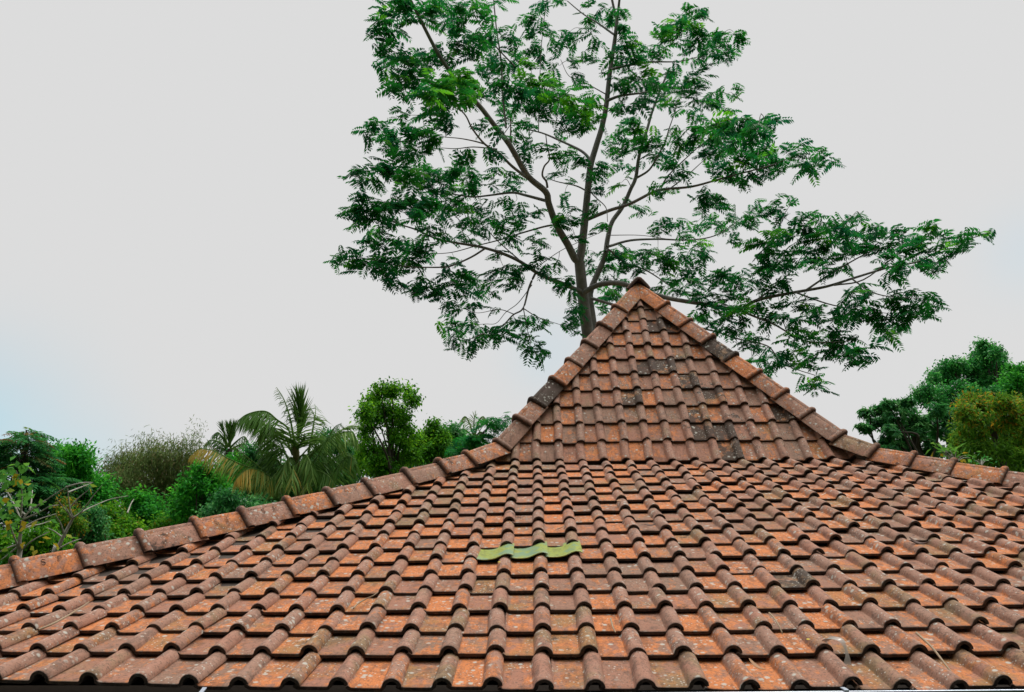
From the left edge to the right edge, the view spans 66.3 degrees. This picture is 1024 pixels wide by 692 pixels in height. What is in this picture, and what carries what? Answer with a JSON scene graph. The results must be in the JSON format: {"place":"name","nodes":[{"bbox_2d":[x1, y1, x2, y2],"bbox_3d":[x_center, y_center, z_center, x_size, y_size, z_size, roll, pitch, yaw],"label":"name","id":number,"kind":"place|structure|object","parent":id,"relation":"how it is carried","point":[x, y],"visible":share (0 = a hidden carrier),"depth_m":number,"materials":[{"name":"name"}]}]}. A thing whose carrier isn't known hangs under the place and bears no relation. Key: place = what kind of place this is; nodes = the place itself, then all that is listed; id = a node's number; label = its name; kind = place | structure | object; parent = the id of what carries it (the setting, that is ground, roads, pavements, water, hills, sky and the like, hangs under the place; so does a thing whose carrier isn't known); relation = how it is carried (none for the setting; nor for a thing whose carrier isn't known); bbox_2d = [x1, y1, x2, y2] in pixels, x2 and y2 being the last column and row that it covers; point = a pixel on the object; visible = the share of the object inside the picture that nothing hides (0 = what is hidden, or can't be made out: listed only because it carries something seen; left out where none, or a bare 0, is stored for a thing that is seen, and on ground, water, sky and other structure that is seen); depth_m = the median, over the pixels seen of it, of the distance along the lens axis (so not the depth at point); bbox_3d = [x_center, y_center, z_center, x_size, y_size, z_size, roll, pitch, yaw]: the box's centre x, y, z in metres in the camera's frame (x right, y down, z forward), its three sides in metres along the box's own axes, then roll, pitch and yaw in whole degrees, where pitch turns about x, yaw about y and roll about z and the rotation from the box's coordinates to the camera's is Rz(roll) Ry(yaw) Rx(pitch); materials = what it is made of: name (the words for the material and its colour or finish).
{"place":"outdoors","nodes":[
{"label":"outdoors","id":0,"kind":"place"},
{"bbox_2d":[0,518,77,564],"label":"bush","id":1,"kind":"object","parent":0,"point":[43,546],"visible":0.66,"depth_m":29.54,"materials":[{"name":"green plant"}]},
{"bbox_2d":[0,427,92,540],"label":"tree","id":2,"kind":"object","parent":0,"point":[41,458],"visible":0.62,"depth_m":41.22,"materials":[{"name":"green plant"}]},
{"bbox_2d":[0,455,93,559],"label":"bare tree","id":3,"kind":"object","parent":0,"point":[19,544],"visible":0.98,"depth_m":13.45,"materials":[{"name":"green plant"}]},
{"bbox_2d":[45,491,92,548],"bbox_3d":[-18.202,8.908,31.571,2.035,6.132,1.627,-1,-16,2],"label":"bush","id":4,"kind":"object","parent":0,"point":[78,523],"visible":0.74,"depth_m":31.99,"materials":[{"name":"green plant"}]},
{"bbox_2d":[49,501,120,544],"bbox_3d":[-18.549,9.527,33.228,3.339,5.833,2.158,-10,-19,30],"label":"bush","id":5,"kind":"object","parent":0,"point":[93,535],"visible":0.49,"depth_m":33.22,"materials":[{"name":"green plant"}]},
{"bbox_2d":[46,438,127,509],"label":"leafy tree","id":6,"kind":"object","parent":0,"point":[79,460],"visible":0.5,"depth_m":48.43,"materials":[{"name":"green plant"}]},
{"bbox_2d":[48,483,133,552],"bbox_3d":[-8.297,4.906,15.082,1.459,4.621,1.702,10,-19,-33],"label":"bare tree","id":7,"kind":"object","parent":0,"point":[56,547],"visible":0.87,"depth_m":15.47,"materials":[{"name":"brown plant"}]},
{"bbox_2d":[92,499,144,539],"bbox_3d":[-19.089,10.339,37.079,2.412,6.398,3.652,12,-20,-37],"label":"bush","id":8,"kind":"object","parent":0,"point":[119,519],"visible":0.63,"depth_m":37.43,"materials":[{"name":"green plant"}]},
{"bbox_2d":[113,481,169,527],"bbox_3d":[-18.362,10.450,39.074,2.677,7.291,3.108,-14,-21,39],"label":"bush","id":9,"kind":"object","parent":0,"point":[146,505],"visible":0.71,"depth_m":39.21,"materials":[{"name":"green plant"}]},
{"bbox_2d":[94,415,215,515],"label":"bamboo clump","id":10,"kind":"object","parent":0,"point":[148,468],"visible":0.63,"depth_m":53.34,"materials":[{"name":"green plant"}]},
{"bbox_2d":[120,511,192,535],"bbox_3d":[-16.360,10.237,36.254,4.756,6.100,2.913,-1,-16,2],"label":"bush","id":11,"kind":"object","parent":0,"point":[160,522],"visible":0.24,"depth_m":36.03,"materials":[{"name":"green plant"}]},
{"bbox_2d":[159,456,234,524],"bbox_3d":[-14.452,8.971,35.484,3.787,8.098,2.964,-4,-16,11],"label":"bush","id":12,"kind":"object","parent":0,"point":[194,491],"visible":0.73,"depth_m":35.57,"materials":[{"name":"green plant"}]},
{"bbox_2d":[204,418,248,457],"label":"coconut palm","id":13,"kind":"object","parent":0,"point":[229,431],"visible":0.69,"depth_m":57.88,"materials":[{"name":"green plant"}]},
{"bbox_2d":[190,483,276,517],"bbox_3d":[-11.451,8.927,32.352,4.144,6.424,3.009,-1,-16,2],"label":"bush","id":14,"kind":"object","parent":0,"point":[229,501],"visible":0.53,"depth_m":32.42,"materials":[{"name":"green plant"}]},
{"bbox_2d":[214,448,252,493],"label":"leafy tree","id":15,"kind":"object","parent":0,"point":[230,455],"visible":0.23,"depth_m":44.15,"materials":[{"name":"green plant"}]},
{"bbox_2d":[188,382,361,502],"bbox_3d":[-8.614,6.150,29.115,6.180,9.948,3.290,-1,-16,2],"label":"coconut palm","id":16,"kind":"object","parent":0,"point":[269,476],"visible":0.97,"depth_m":29.35,"materials":[{"name":"green plant"}]},
{"bbox_2d":[235,425,426,503],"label":"dark tree","id":17,"kind":"object","parent":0,"point":[250,450],"visible":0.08,"depth_m":45.01,"materials":[{"name":"green plant"}]},
{"bbox_2d":[348,376,427,478],"bbox_3d":[-6.056,6.905,35.428,4.202,11.975,5.617,-1,-16,2],"label":"bushy tree","id":18,"kind":"object","parent":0,"point":[373,414],"visible":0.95,"depth_m":36.28,"materials":[{"name":"green plant"}]},
{"bbox_2d":[400,416,455,466],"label":"bushy tree","id":19,"kind":"object","parent":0,"point":[437,436],"visible":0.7,"depth_m":41.37,"materials":[{"name":"green plant"}]},
{"bbox_2d":[441,419,469,457],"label":"dark tree","id":20,"kind":"object","parent":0,"point":[455,431],"visible":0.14,"depth_m":49.10,"materials":[{"name":"green plant"}]},
{"bbox_2d":[459,410,484,437],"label":"palm","id":21,"kind":"object","parent":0,"point":[464,418],"visible":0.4,"depth_m":52.01,"materials":[{"name":"green plant"}]},
{"bbox_2d":[444,412,511,457],"bbox_3d":[-1.323,7.307,32.050,3.757,9.272,2.285,-10,-18,29],"label":"feather leaved tree","id":22,"kind":"object","parent":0,"point":[472,442],"visible":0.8,"depth_m":32.69,"materials":[{"name":"green plant"}]},
{"bbox_2d":[0,277,1023,691],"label":"pavilion","id":23,"kind":"structure","parent":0,"point":[752,493],"depth_m":4.42,"materials":[{"name":"tile"}]},
{"bbox_2d":[38,601,89,630],"bbox_3d":[-2.126,1.287,3.747,0.032,0.116,0.341,-2,-16,7],"label":"twig","id":24,"kind":"object","parent":23,"relation":"on","point":[48,625],"visible":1,"depth_m":3.68,"materials":[{"name":"wood"}]},
{"bbox_2d":[353,592,377,608],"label":"twig","id":25,"kind":"object","parent":23,"relation":"on","point":[363,600],"visible":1,"depth_m":3.98,"materials":[{"name":"wood"}]},
{"bbox_2d":[749,658,764,669],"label":"dead leaf","id":26,"kind":"object","parent":23,"relation":"on","point":[755,664],"visible":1,"depth_m":3.19,"materials":[{"name":"beige plant"}]},
{"bbox_2d":[768,612,782,633],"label":"twig","id":27,"kind":"object","parent":23,"relation":"on","point":[776,621],"visible":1,"depth_m":3.58,"materials":[{"name":"wood"}]},
{"bbox_2d":[822,636,851,664],"bbox_3d":[1.383,1.301,3.346,0.060,0.114,0.118,10,-19,-33],"label":"plastic scrap","id":28,"kind":"object","parent":23,"relation":"on","point":[847,660],"visible":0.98,"depth_m":3.33,"materials":[{"name":"grey"}]},
{"bbox_2d":[909,537,928,543],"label":"dead leaf","id":29,"kind":"object","parent":23,"relation":"on","point":[913,540],"visible":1,"depth_m":4.60,"materials":[{"name":"grey plant"}]},
{"bbox_2d":[915,632,951,671],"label":"twig","id":30,"kind":"object","parent":23,"relation":"on","point":[930,645],"visible":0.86,"depth_m":3.30,"materials":[{"name":"wood"}]},
{"bbox_2d":[0,0,1023,543],"label":"sky","id":31,"kind":"structure","parent":0,"point":[172,193],"materials":[{"name":"white"}]},
{"bbox_2d":[323,0,995,397],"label":"feather leaved tree","id":32,"kind":"object","parent":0,"point":[437,98],"visible":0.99,"depth_m":17.51,"materials":[{"name":"green plant"}]},
{"bbox_2d":[852,395,957,459],"bbox_3d":[14.356,6.060,26.917,4.777,8.740,2.494,6,-17,-20],"label":"broad leaved tree","id":33,"kind":"object","parent":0,"point":[927,430],"visible":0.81,"depth_m":27.58,"materials":[{"name":"green plant"}]},
{"bbox_2d":[925,442,980,462],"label":"shrub","id":34,"kind":"object","parent":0,"point":[945,449],"visible":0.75,"depth_m":14.98,"materials":[{"name":"green plant"}]},
{"bbox_2d":[906,377,1005,411],"bbox_3d":[19.760,6.650,33.482,4.136,11.166,3.392,-6,-17,19],"label":"leafy tree","id":35,"kind":"object","parent":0,"point":[923,393],"visible":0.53,"depth_m":34.89,"materials":[{"name":"green plant"}]},
{"bbox_2d":[922,336,1012,467],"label":"tall tree","id":36,"kind":"object","parent":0,"point":[986,360],"visible":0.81,"depth_m":40.36,"materials":[{"name":"green plant"}]},
{"bbox_2d":[938,386,1023,472],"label":"orange tinged tree","id":37,"kind":"object","parent":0,"point":[999,418],"visible":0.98,"depth_m":21.90,"materials":[{"name":"green plant"}]},
{"bbox_2d":[966,453,996,464],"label":"shrub","id":38,"kind":"object","parent":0,"point":[981,462],"visible":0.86,"depth_m":16.08,"materials":[{"name":"green plant"}]},
{"bbox_2d":[993,361,1023,396],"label":"leafy tree","id":39,"kind":"object","parent":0,"point":[1012,376],"visible":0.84,"depth_m":35.47,"materials":[{"name":"green plant"}]}
]}

